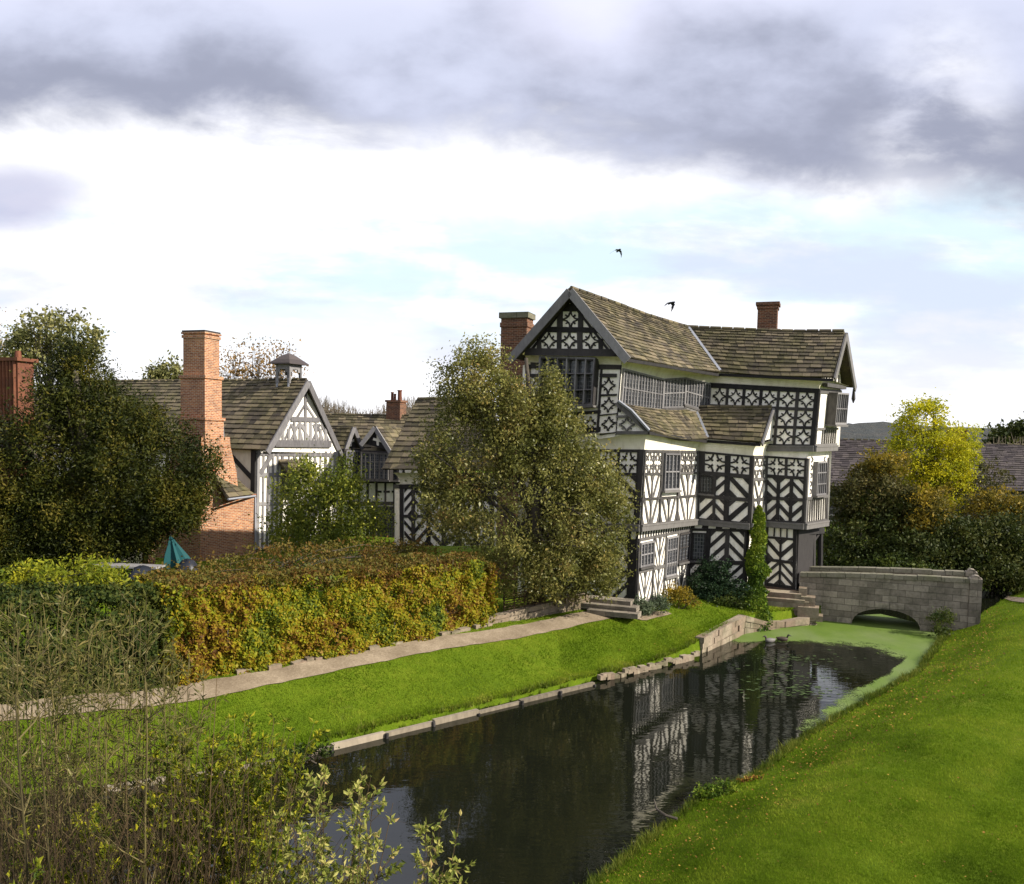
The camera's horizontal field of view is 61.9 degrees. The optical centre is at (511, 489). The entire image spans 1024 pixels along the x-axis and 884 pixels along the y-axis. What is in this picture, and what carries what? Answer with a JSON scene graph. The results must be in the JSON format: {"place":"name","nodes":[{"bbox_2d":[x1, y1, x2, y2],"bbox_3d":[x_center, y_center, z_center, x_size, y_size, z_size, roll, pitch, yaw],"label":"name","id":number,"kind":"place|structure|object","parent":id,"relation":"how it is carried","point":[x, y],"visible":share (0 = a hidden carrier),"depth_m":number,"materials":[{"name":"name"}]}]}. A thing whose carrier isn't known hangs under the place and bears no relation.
{"place":"outdoors","nodes":[
{"label":"outdoors","id":0,"kind":"place"},
{"bbox_2d":[0,611,671,720],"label":"path","id":1,"kind":"structure","parent":0,"point":[238,683],"depth_m":24.45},
{"bbox_2d":[0,581,1021,883],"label":"water","id":2,"kind":"structure","parent":0,"point":[564,787],"depth_m":19.91,"materials":[{"name":"black liquid"}]},
{"bbox_2d":[283,740,339,763],"bbox_3d":[-4.701,6.156,19.669,1.351,0.695,0.713,0,4,-26],"label":"reed tuft","id":3,"kind":"object","parent":2,"relation":"in","point":[324,752],"visible":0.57,"depth_m":19.62,"materials":[{"name":"green plant"}]},
{"bbox_2d":[103,651,699,792],"bbox_3d":[-0.787,6.137,23.555,19.300,0.568,0.828,-2,5,-39],"label":"stone edging","id":4,"kind":"object","parent":2,"relation":"in","point":[634,670],"visible":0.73,"depth_m":23.68,"materials":[{"name":"stone"}]},
{"bbox_2d":[724,653,850,697],"bbox_3d":[9.240,6.030,28.388,4.380,0.008,7.669,3,4,26],"label":"floating weed","id":5,"kind":"object","parent":2,"relation":"on","point":[775,692],"visible":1,"depth_m":26.78,"materials":[{"name":"green plant"}]},
{"bbox_2d":[733,614,941,730],"bbox_3d":[11.199,5.914,31.008,6.831,0.001,18.106,4,4,32],"label":"duckweed","id":6,"kind":"object","parent":2,"relation":"on","point":[911,640],"visible":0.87,"depth_m":33.48,"materials":[{"name":"green plant"}]},
{"bbox_2d":[0,471,1023,883],"bbox_3d":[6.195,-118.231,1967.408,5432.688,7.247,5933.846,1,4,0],"label":"ground","id":7,"kind":"structure","parent":0,"point":[460,653],"depth_m":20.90,"materials":[{"name":"green plant"}]},
{"bbox_2d":[0,669,31,882],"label":"willow sapling","id":8,"kind":"object","parent":7,"relation":"on","point":[2,735],"visible":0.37,"depth_m":8.89,"materials":[{"name":"green plant"}]},
{"bbox_2d":[6,856,44,883],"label":"briar","id":9,"kind":"object","parent":7,"relation":"on","point":[38,866],"visible":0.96,"depth_m":5.57,"materials":[{"name":"green plant"}]},
{"bbox_2d":[0,588,51,882],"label":"willow sapling","id":10,"kind":"object","parent":7,"relation":"on","point":[2,769],"visible":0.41,"depth_m":9.16,"materials":[{"name":"green plant"}]},
{"bbox_2d":[0,351,53,486],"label":"brick chimney","id":11,"kind":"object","parent":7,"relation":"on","point":[13,365],"depth_m":46.29,"materials":[{"name":"brick"}]},
{"bbox_2d":[0,690,58,883],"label":"bare sapling","id":12,"kind":"object","parent":7,"relation":"on","point":[22,810],"visible":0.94,"depth_m":5.64,"materials":[{"name":"brown plant"}]},
{"bbox_2d":[0,609,71,883],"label":"willow sapling","id":13,"kind":"object","parent":7,"relation":"on","point":[20,690],"visible":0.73,"depth_m":7.04,"materials":[{"name":"green plant"}]},
{"bbox_2d":[0,597,99,883],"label":"willow sapling","id":14,"kind":"object","parent":7,"relation":"on","point":[55,716],"visible":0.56,"depth_m":7.33,"materials":[{"name":"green plant"}]},
{"bbox_2d":[0,577,101,882],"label":"willow sapling","id":15,"kind":"object","parent":7,"relation":"on","point":[55,660],"visible":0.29,"depth_m":9.30,"materials":[{"name":"green plant"}]},
{"bbox_2d":[3,812,104,883],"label":"briar","id":16,"kind":"object","parent":7,"relation":"on","point":[66,877],"visible":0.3,"depth_m":6.86,"materials":[{"name":"green plant"}]},
{"bbox_2d":[0,304,109,389],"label":"oak tree","id":17,"kind":"object","parent":7,"relation":"on","point":[31,336],"visible":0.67,"depth_m":60.77,"materials":[{"name":"green plant"}]},
{"bbox_2d":[23,620,111,871],"bbox_3d":[-4.449,3.636,8.458,0.732,4.753,1.317,-2,5,-39],"label":"willow sapling","id":18,"kind":"object","parent":7,"relation":"on","point":[80,695],"visible":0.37,"depth_m":8.22,"materials":[{"name":"green plant"}]},
{"bbox_2d":[0,548,137,652],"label":"lime shrub","id":19,"kind":"object","parent":7,"relation":"on","point":[90,575],"visible":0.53,"depth_m":21.91,"materials":[{"name":"green plant"}]},
{"bbox_2d":[11,802,153,883],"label":"briar","id":20,"kind":"object","parent":7,"relation":"on","point":[95,822],"visible":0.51,"depth_m":6.65,"materials":[{"name":"green plant"}]},
{"bbox_2d":[0,572,177,704],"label":"ivy hedge","id":21,"kind":"object","parent":7,"relation":"on","point":[110,596],"visible":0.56,"depth_m":21.03,"materials":[{"name":"green plant"}]},
{"bbox_2d":[33,621,146,883],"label":"willow sapling","id":22,"kind":"object","parent":7,"relation":"on","point":[108,661],"visible":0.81,"depth_m":7.01,"materials":[{"name":"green plant"}]},
{"bbox_2d":[24,598,161,879],"bbox_3d":[-4.899,3.782,9.684,1.798,5.421,0.935,2,4,15],"label":"willow sapling","id":23,"kind":"object","parent":7,"relation":"on","point":[93,678],"visible":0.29,"depth_m":9.56,"materials":[{"name":"green plant"}]},
{"bbox_2d":[43,608,159,883],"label":"willow sapling","id":24,"kind":"object","parent":7,"relation":"on","point":[116,689],"visible":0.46,"depth_m":8.55,"materials":[{"name":"green plant"}]},
{"bbox_2d":[0,315,239,576],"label":"yew tree","id":25,"kind":"object","parent":7,"relation":"on","point":[46,512],"visible":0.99,"depth_m":33.10,"materials":[{"name":"green plant"}]},
{"bbox_2d":[84,562,164,569],"bbox_3d":[-14.722,3.266,32.290,3.019,0.873,0.787,2,4,4],"label":"garden table","id":26,"kind":"object","parent":7,"relation":"on","point":[112,565],"visible":0.21,"depth_m":32.21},
{"bbox_2d":[86,580,177,883],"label":"willow sapling","id":27,"kind":"object","parent":7,"relation":"on","point":[122,684],"visible":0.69,"depth_m":7.58,"materials":[{"name":"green plant"}]},
{"bbox_2d":[100,674,181,883],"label":"bare sapling","id":28,"kind":"object","parent":7,"relation":"on","point":[145,785],"visible":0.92,"depth_m":5.66,"materials":[{"name":"brown plant"}]},
{"bbox_2d":[109,648,203,883],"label":"willow sapling","id":29,"kind":"object","parent":7,"relation":"on","point":[174,667],"visible":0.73,"depth_m":7.37,"materials":[{"name":"green plant"}]},
{"bbox_2d":[139,350,182,379],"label":"tree","id":30,"kind":"object","parent":7,"relation":"on","point":[162,371],"visible":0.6,"depth_m":65.19,"materials":[{"name":"green plant"}]},
{"bbox_2d":[128,630,207,881],"bbox_3d":[-3.749,3.912,9.462,0.891,4.740,0.842,1,4,0],"label":"willow sapling","id":31,"kind":"object","parent":7,"relation":"on","point":[170,681],"visible":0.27,"depth_m":9.39,"materials":[{"name":"green plant"}]},
{"bbox_2d":[126,782,213,883],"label":"briar","id":32,"kind":"object","parent":7,"relation":"on","point":[162,824],"visible":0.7,"depth_m":6.39,"materials":[{"name":"green plant"}]},
{"bbox_2d":[133,721,219,883],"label":"briar","id":33,"kind":"object","parent":7,"relation":"on","point":[175,762],"visible":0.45,"depth_m":7.24,"materials":[{"name":"green plant"}]},
{"bbox_2d":[164,534,190,569],"bbox_3d":[-13.019,2.713,33.266,1.118,2.015,0.758,1,4,0],"label":"folded parasol","id":34,"kind":"object","parent":7,"relation":"on","point":[174,551],"visible":0.78,"depth_m":33.09,"materials":[{"name":"teal fabric"}]},
{"bbox_2d":[35,330,342,560],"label":"timber gabled wing","id":35,"kind":"structure","parent":7,"relation":"on","point":[275,422],"depth_m":41.42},
{"bbox_2d":[154,671,235,882],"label":"willow sapling","id":36,"kind":"object","parent":7,"relation":"on","point":[201,719],"visible":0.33,"depth_m":8.16,"materials":[{"name":"green plant"}]},
{"bbox_2d":[148,763,247,883],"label":"briar","id":37,"kind":"object","parent":7,"relation":"on","point":[200,800],"visible":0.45,"depth_m":6.95,"materials":[{"name":"green plant"}]},
{"bbox_2d":[0,746,403,883],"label":"dry thicket","id":38,"kind":"object","parent":7,"relation":"on","point":[112,856],"visible":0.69,"depth_m":6.16,"materials":[{"name":"plant"}]},
{"bbox_2d":[181,679,229,883],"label":"bare sapling","id":39,"kind":"object","parent":7,"relation":"on","point":[210,793],"visible":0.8,"depth_m":6.49,"materials":[{"name":"brown plant"}]},
{"bbox_2d":[219,333,256,379],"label":"birch tree","id":40,"kind":"object","parent":7,"relation":"on","point":[232,371],"visible":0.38,"depth_m":67.44,"materials":[{"name":"brown plant"}]},
{"bbox_2d":[192,731,310,883],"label":"briar","id":41,"kind":"object","parent":7,"relation":"on","point":[252,737],"visible":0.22,"depth_m":7.56,"materials":[{"name":"green plant"}]},
{"bbox_2d":[234,332,274,379],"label":"birch tree","id":42,"kind":"object","parent":7,"relation":"on","point":[255,370],"visible":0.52,"depth_m":67.31,"materials":[{"name":"brown plant"}]},
{"bbox_2d":[232,815,294,883],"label":"briar","id":43,"kind":"object","parent":7,"relation":"on","point":[274,850],"visible":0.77,"depth_m":6.02,"materials":[{"name":"green plant"}]},
{"bbox_2d":[210,711,329,883],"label":"briar","id":44,"kind":"object","parent":7,"relation":"on","point":[288,770],"visible":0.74,"depth_m":6.91,"materials":[{"name":"green plant"}]},
{"bbox_2d":[249,337,313,379],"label":"birch tree","id":45,"kind":"object","parent":7,"relation":"on","point":[282,372],"visible":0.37,"depth_m":67.42,"materials":[{"name":"brown plant"}]},
{"bbox_2d":[134,527,450,628],"bbox_3d":[-7.129,3.075,28.819,10.823,3.412,3.314,-2,5,-40],"label":"russet shrub","id":46,"kind":"object","parent":7,"relation":"on","point":[338,553],"visible":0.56,"depth_m":28.38,"materials":[{"name":"brown plant"}]},
{"bbox_2d":[247,807,338,883],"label":"dogwood shrub","id":47,"kind":"object","parent":7,"relation":"on","point":[288,854],"visible":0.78,"depth_m":5.94,"materials":[{"name":"green plant"}]},
{"bbox_2d":[131,550,501,687],"bbox_3d":[-5.240,3.474,26.070,11.845,2.859,2.810,-2,5,-40],"label":"beech hedge","id":48,"kind":"object","parent":7,"relation":"on","point":[213,648],"visible":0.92,"depth_m":24.45,"materials":[{"name":"yellow plant"}]},
{"bbox_2d":[248,438,396,565],"bbox_3d":[-7.881,0.891,36.151,5.086,6.170,4.929,4,5,40],"label":"apple tree","id":49,"kind":"object","parent":7,"relation":"on","point":[302,524],"visible":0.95,"depth_m":35.66,"materials":[{"name":"green plant"}]},
{"bbox_2d":[275,763,379,883],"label":"dogwood shrub","id":50,"kind":"object","parent":7,"relation":"on","point":[325,774],"visible":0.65,"depth_m":6.36,"materials":[{"name":"green plant"}]},
{"bbox_2d":[296,828,382,883],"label":"dogwood shrub","id":51,"kind":"object","parent":7,"relation":"on","point":[333,876],"visible":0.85,"depth_m":5.75,"materials":[{"name":"green plant"}]},
{"bbox_2d":[235,623,492,674],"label":"garden wall","id":52,"kind":"structure","parent":7,"relation":"on","point":[272,666],"depth_m":25.25,"materials":[{"name":"stone"}]},
{"bbox_2d":[331,776,405,883],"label":"dogwood shrub","id":53,"kind":"object","parent":7,"relation":"on","point":[356,841],"visible":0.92,"depth_m":6.03,"materials":[{"name":"green plant"}]},
{"bbox_2d":[325,390,425,537],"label":"dormered range","id":54,"kind":"structure","parent":7,"relation":"on","point":[373,437],"depth_m":49.01,"materials":[{"name":"stone"}]},
{"bbox_2d":[345,450,359,476],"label":"window","id":55,"kind":"structure","parent":54,"relation":"in","point":[356,451],"depth_m":48.58,"materials":[{"name":"grey glass"}]},
{"bbox_2d":[360,452,389,481],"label":"window","id":56,"kind":"structure","parent":54,"relation":"in","point":[377,474],"depth_m":48.17,"materials":[{"name":"grey glass"}]},
{"bbox_2d":[370,506,394,537],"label":"window","id":57,"kind":"structure","parent":54,"relation":"in","point":[390,533],"depth_m":49.10,"materials":[{"name":"grey glass"}]},
{"bbox_2d":[0,600,757,808],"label":"grass","id":58,"kind":"structure","parent":7,"relation":"on","point":[303,739],"depth_m":23.38,"materials":[{"name":"green plant"}]},
{"bbox_2d":[410,809,467,883],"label":"dogwood shrub","id":59,"kind":"object","parent":7,"relation":"on","point":[427,840],"visible":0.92,"depth_m":5.99,"materials":[{"name":"green plant"}]},
{"bbox_2d":[381,397,496,545],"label":"hipped roof range","id":60,"kind":"structure","parent":7,"relation":"on","point":[405,497],"depth_m":41.32,"materials":[{"name":"stone"}]},
{"bbox_2d":[421,856,475,883],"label":"dogwood shrub","id":61,"kind":"object","parent":7,"relation":"on","point":[448,876],"visible":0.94,"depth_m":5.71,"materials":[{"name":"green plant"}]},
{"bbox_2d":[3,629,952,883],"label":"waterside grass","id":62,"kind":"structure","parent":7,"relation":"on","point":[788,747],"depth_m":21.55,"materials":[{"name":"green plant"}]},
{"bbox_2d":[401,325,649,611],"bbox_3d":[0.484,-0.595,31.219,9.178,10.644,6.606,1,4,0],"label":"holly tree","id":63,"kind":"object","parent":7,"relation":"on","point":[532,423],"visible":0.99,"depth_m":30.49,"materials":[{"name":"green plant"}]},
{"bbox_2d":[488,593,588,623],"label":"garden wall","id":64,"kind":"structure","parent":7,"relation":"on","point":[533,611],"depth_m":30.65,"materials":[{"name":"stone"}]},
{"bbox_2d":[503,581,586,610],"bbox_3d":[1.214,3.850,30.868,3.344,1.145,0.099,0,4,-24],"label":"wattle fence","id":65,"kind":"object","parent":64,"relation":"on","point":[514,602],"visible":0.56,"depth_m":30.54,"materials":[{"name":"brown wicker"}]},
{"bbox_2d":[581,595,640,618],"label":"stone steps","id":66,"kind":"structure","parent":7,"relation":"on","point":[621,607],"depth_m":31.52,"materials":[{"name":"grey stone"}]},
{"bbox_2d":[633,591,672,615],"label":"grey green shrub","id":67,"kind":"object","parent":7,"relation":"on","point":[646,608],"visible":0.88,"depth_m":32.26,"materials":[{"name":"green plant"}]},
{"bbox_2d":[319,395,1023,443],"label":"bare woodland","id":68,"kind":"object","parent":7,"relation":"on","point":[333,409],"visible":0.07,"depth_m":88.51,"materials":[{"name":"brown plant"}]},
{"bbox_2d":[496,286,856,606],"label":"manor house","id":69,"kind":"structure","parent":7,"relation":"on","point":[717,435],"depth_m":36.32,"materials":[{"name":"paint"}]},
{"bbox_2d":[538,355,597,409],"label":"window","id":70,"kind":"structure","parent":69,"relation":"in","point":[582,377],"depth_m":32.82,"materials":[{"name":"grey glass"}]},
{"bbox_2d":[620,368,664,408],"bbox_3d":[5.212,-3.940,33.822,0.146,1.468,3.595,4,4,35],"label":"window","id":71,"kind":"structure","parent":69,"relation":"in","point":[637,388],"depth_m":33.70,"materials":[{"name":"grey glass"}]},
{"bbox_2d":[639,540,655,569],"bbox_3d":[5.307,2.572,33.457,0.161,1.060,1.346,4,4,34],"label":"window","id":72,"kind":"structure","parent":69,"relation":"in","point":[647,549],"depth_m":33.44,"materials":[{"name":"grey glass"}]},
{"bbox_2d":[665,535,678,579],"bbox_3d":[6.660,2.828,35.536,0.141,1.772,1.265,4,4,34],"label":"window","id":73,"kind":"structure","parent":69,"relation":"in","point":[672,542],"depth_m":35.53,"materials":[{"name":"grey glass"}]},
{"bbox_2d":[662,453,681,492],"bbox_3d":[6.453,-0.680,34.419,0.206,1.609,1.646,4,4,35],"label":"window","id":74,"kind":"structure","parent":69,"relation":"in","point":[672,461],"depth_m":34.38,"materials":[{"name":"grey glass"}]},
{"bbox_2d":[661,377,686,409],"bbox_3d":[6.860,-4.066,36.061,0.152,1.502,2.152,4,5,37],"label":"window","id":75,"kind":"structure","parent":69,"relation":"in","point":[674,388],"depth_m":36.10,"materials":[{"name":"grey glass"}]},
{"bbox_2d":[678,532,690,564],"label":"window","id":76,"kind":"structure","parent":69,"relation":"in","point":[684,538],"depth_m":36.59,"materials":[{"name":"grey glass"}]},
{"bbox_2d":[683,377,710,410],"bbox_3d":[8.159,-4.099,37.500,2.040,1.559,0.152,-2,5,-43],"label":"window","id":77,"kind":"structure","parent":69,"relation":"in","point":[698,392],"depth_m":37.43,"materials":[{"name":"grey glass"}]},
{"bbox_2d":[690,533,705,562],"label":"window","id":78,"kind":"structure","parent":69,"relation":"in","point":[698,539],"depth_m":37.06,"materials":[{"name":"black glass"}]},
{"bbox_2d":[698,475,713,495],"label":"window","id":79,"kind":"structure","parent":69,"relation":"in","point":[706,482],"depth_m":36.75,"materials":[{"name":"black glass"}]},
{"bbox_2d":[740,505,772,631],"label":"ivy column","id":80,"kind":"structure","parent":69,"relation":"attached to","point":[758,569],"depth_m":35.90,"materials":[{"name":"green plant"}]},
{"bbox_2d":[812,461,827,497],"bbox_3d":[13.610,-0.461,37.627,0.276,1.581,1.574,4,4,36],"label":"window","id":81,"kind":"structure","parent":69,"relation":"in","point":[819,488],"depth_m":37.42,"materials":[{"name":"grey glass"}]},
{"bbox_2d":[825,393,848,426],"bbox_3d":[14.446,-3.564,37.866,0.483,1.569,2.032,4,4,35],"label":"window","id":82,"kind":"structure","parent":69,"relation":"in","point":[843,398],"depth_m":37.79,"materials":[{"name":"grey glass"}]},
{"bbox_2d":[661,581,701,610],"bbox_3d":[6.741,4.282,33.992,1.831,1.285,1.363,1,4,0],"label":"bronze shrub","id":83,"kind":"object","parent":7,"relation":"on","point":[675,594],"visible":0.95,"depth_m":33.88,"materials":[{"name":"yellow plant"}]},
{"bbox_2d":[689,777,743,800],"bbox_3d":[4.322,6.385,17.993,1.210,0.586,0.715,1,4,-6],"label":"fern tuft","id":84,"kind":"object","parent":7,"relation":"on","point":[712,790],"visible":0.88,"depth_m":17.91,"materials":[{"name":"green plant"}]},
{"bbox_2d":[685,550,755,604],"bbox_3d":[8.774,3.818,36.144,2.884,2.573,2.028,1,4,0],"label":"climbing shrub","id":85,"kind":"object","parent":7,"relation":"on","point":[713,583],"visible":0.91,"depth_m":36.01,"materials":[{"name":"green plant"}]},
{"bbox_2d":[695,614,745,652],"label":"retaining wall","id":86,"kind":"structure","parent":7,"relation":"on","point":[732,629],"depth_m":32.01,"materials":[{"name":"stone"}]},
{"bbox_2d":[708,588,758,609],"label":"green shrub","id":87,"kind":"object","parent":7,"relation":"on","point":[726,600],"visible":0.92,"depth_m":35.31,"materials":[{"name":"green plant"}]},
{"bbox_2d":[740,614,816,633],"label":"retaining wall","id":88,"kind":"structure","parent":7,"relation":"on","point":[790,622],"depth_m":34.79,"materials":[{"name":"stone"}]},
{"bbox_2d":[766,586,822,621],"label":"stone steps","id":89,"kind":"structure","parent":7,"relation":"on","point":[801,602],"depth_m":35.93,"materials":[{"name":"stone"}]},
{"bbox_2d":[600,607,1019,882],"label":"fallen leaves","id":90,"kind":"object","parent":7,"relation":"on","point":[841,750],"depth_m":18.85,"materials":[{"name":"brown plant"}]},
{"bbox_2d":[816,483,927,566],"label":"dark shrub","id":91,"kind":"object","parent":7,"relation":"on","point":[858,530],"visible":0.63,"depth_m":45.69,"materials":[{"name":"green plant"}]},
{"bbox_2d":[842,442,923,500],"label":"ochre shrub","id":92,"kind":"object","parent":7,"relation":"on","point":[876,462],"visible":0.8,"depth_m":47.56,"materials":[{"name":"brown plant"}]},
{"bbox_2d":[829,467,939,536],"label":"olive shrub","id":93,"kind":"object","parent":7,"relation":"on","point":[845,488],"visible":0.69,"depth_m":46.60,"materials":[{"name":"green plant"}]},
{"bbox_2d":[799,566,982,631],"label":"stone bridge","id":94,"kind":"structure","parent":7,"relation":"on","point":[845,594],"depth_m":35.58,"materials":[{"name":"grey stone"}]},
{"bbox_2d":[861,546,942,569],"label":"green shrub","id":95,"kind":"object","parent":7,"relation":"on","point":[909,564],"visible":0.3,"depth_m":43.22,"materials":[{"name":"green plant"}]},
{"bbox_2d":[829,429,1023,524],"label":"long barn","id":96,"kind":"structure","parent":7,"relation":"on","point":[845,456],"depth_m":66.69,"materials":[{"name":"tile"}]},
{"bbox_2d":[890,479,966,556],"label":"ochre shrub","id":97,"kind":"object","parent":7,"relation":"on","point":[921,519],"visible":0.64,"depth_m":45.42,"materials":[{"name":"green plant"}]},
{"bbox_2d":[859,507,1000,570],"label":"dark shrub","id":98,"kind":"object","parent":7,"relation":"on","point":[945,553],"visible":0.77,"depth_m":44.02,"materials":[{"name":"green plant"}]},
{"bbox_2d":[875,387,986,515],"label":"yellow tree","id":99,"kind":"object","parent":7,"relation":"on","point":[960,454],"visible":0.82,"depth_m":49.42,"materials":[{"name":"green plant"}]},
{"bbox_2d":[924,606,956,635],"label":"weeds","id":100,"kind":"object","parent":7,"relation":"on","point":[937,616],"visible":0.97,"depth_m":33.95,"materials":[{"name":"green plant"}]},
{"bbox_2d":[945,453,1017,527],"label":"olive shrub","id":101,"kind":"object","parent":7,"relation":"on","point":[984,481],"visible":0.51,"depth_m":50.48,"materials":[{"name":"green plant"}]},
{"bbox_2d":[949,504,1023,594],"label":"dark shrub","id":102,"kind":"object","parent":7,"relation":"on","point":[1006,565],"visible":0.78,"depth_m":44.01,"materials":[{"name":"green plant"}]},
{"bbox_2d":[955,483,1023,577],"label":"ochre shrub","id":103,"kind":"object","parent":7,"relation":"on","point":[991,498],"visible":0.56,"depth_m":47.64,"materials":[{"name":"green plant"}]},
{"bbox_2d":[980,411,1023,444],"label":"tree","id":104,"kind":"object","parent":7,"relation":"on","point":[1015,429],"visible":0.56,"depth_m":88.84,"materials":[{"name":"green plant"}]},
{"bbox_2d":[0,0,1023,427],"label":"sky","id":105,"kind":"structure","parent":0,"point":[369,184],"materials":[{"name":"white"}]},
{"bbox_2d":[840,421,1005,442],"bbox_3d":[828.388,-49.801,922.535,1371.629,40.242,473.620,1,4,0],"label":"hills","id":106,"kind":"structure","parent":0,"point":[872,430],"depth_m":946.76,"materials":[{"name":"soil"}]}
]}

